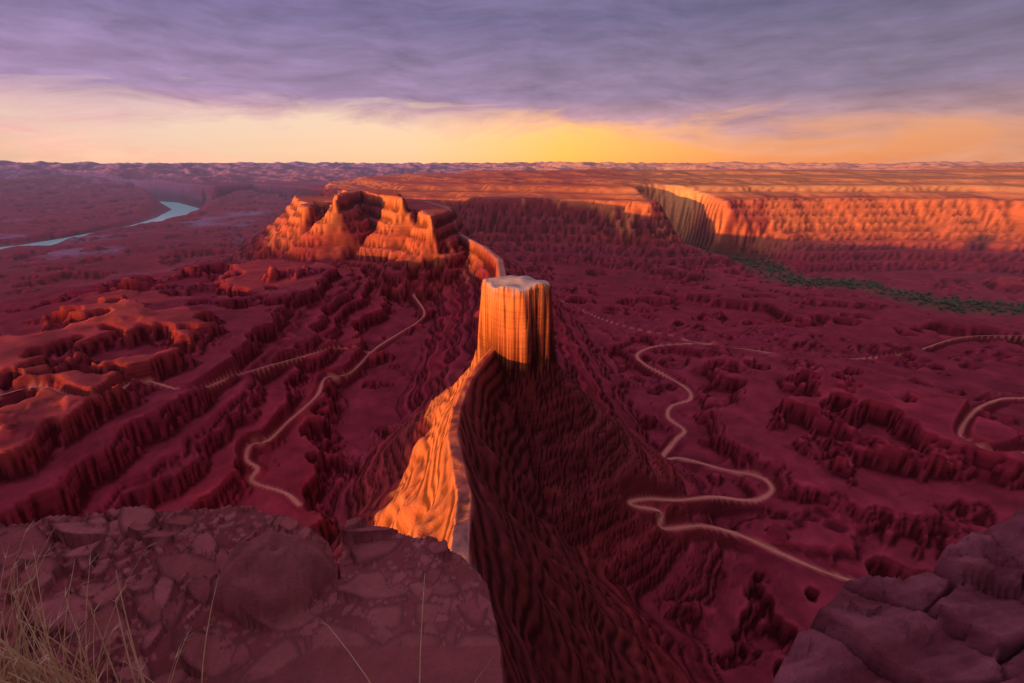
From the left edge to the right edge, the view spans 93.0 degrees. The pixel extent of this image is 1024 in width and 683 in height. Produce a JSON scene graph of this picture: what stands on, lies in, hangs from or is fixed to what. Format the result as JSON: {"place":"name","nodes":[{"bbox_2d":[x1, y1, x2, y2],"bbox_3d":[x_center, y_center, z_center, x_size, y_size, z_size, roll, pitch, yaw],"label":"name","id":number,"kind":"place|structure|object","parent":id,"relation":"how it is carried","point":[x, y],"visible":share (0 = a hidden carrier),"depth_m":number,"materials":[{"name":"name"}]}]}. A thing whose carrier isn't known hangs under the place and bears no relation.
{"place":"outdoors","nodes":[
{"label":"outdoors","id":0,"kind":"place"},
{"bbox_2d":[0,201,199,248],"bbox_3d":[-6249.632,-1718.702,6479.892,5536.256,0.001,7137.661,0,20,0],"label":"river water","id":1,"kind":"structure","parent":0,"point":[179,209],"depth_m":6110.06,"materials":[{"name":"blue liquid"}]},
{"bbox_2d":[0,520,493,682],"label":"dry grass","id":2,"kind":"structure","parent":0,"point":[21,663],"depth_m":1.16,"materials":[{"name":"beige plant"}]},
{"bbox_2d":[0,160,1023,682],"bbox_3d":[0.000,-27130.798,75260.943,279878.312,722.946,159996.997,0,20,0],"label":"desert canyon terrain","id":3,"kind":"structure","parent":0,"point":[502,424],"depth_m":889.06,"materials":[{"name":"red stone"}]},
{"bbox_2d":[0,504,1023,682],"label":"foreground rocks","id":4,"kind":"object","parent":3,"relation":"on","point":[286,583],"depth_m":1.54,"materials":[{"name":"brown stone"}]},
{"bbox_2d":[684,240,1023,314],"bbox_3d":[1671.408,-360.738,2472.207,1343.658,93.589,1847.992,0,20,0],"label":"trees","id":5,"kind":"object","parent":3,"relation":"on","point":[872,284],"visible":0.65,"depth_m":2243.44,"materials":[{"name":"green plant"}]},
{"bbox_2d":[0,0,1023,163],"label":"sky","id":6,"kind":"structure","parent":0,"point":[98,81],"materials":[{"name":"purple"}]},
{"bbox_2d":[1,295,1023,580],"bbox_3d":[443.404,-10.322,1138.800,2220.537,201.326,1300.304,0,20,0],"label":"dirt roads","id":7,"kind":"structure","parent":0,"point":[291,497],"depth_m":676.37,"materials":[{"name":"beige soil"}]}
]}

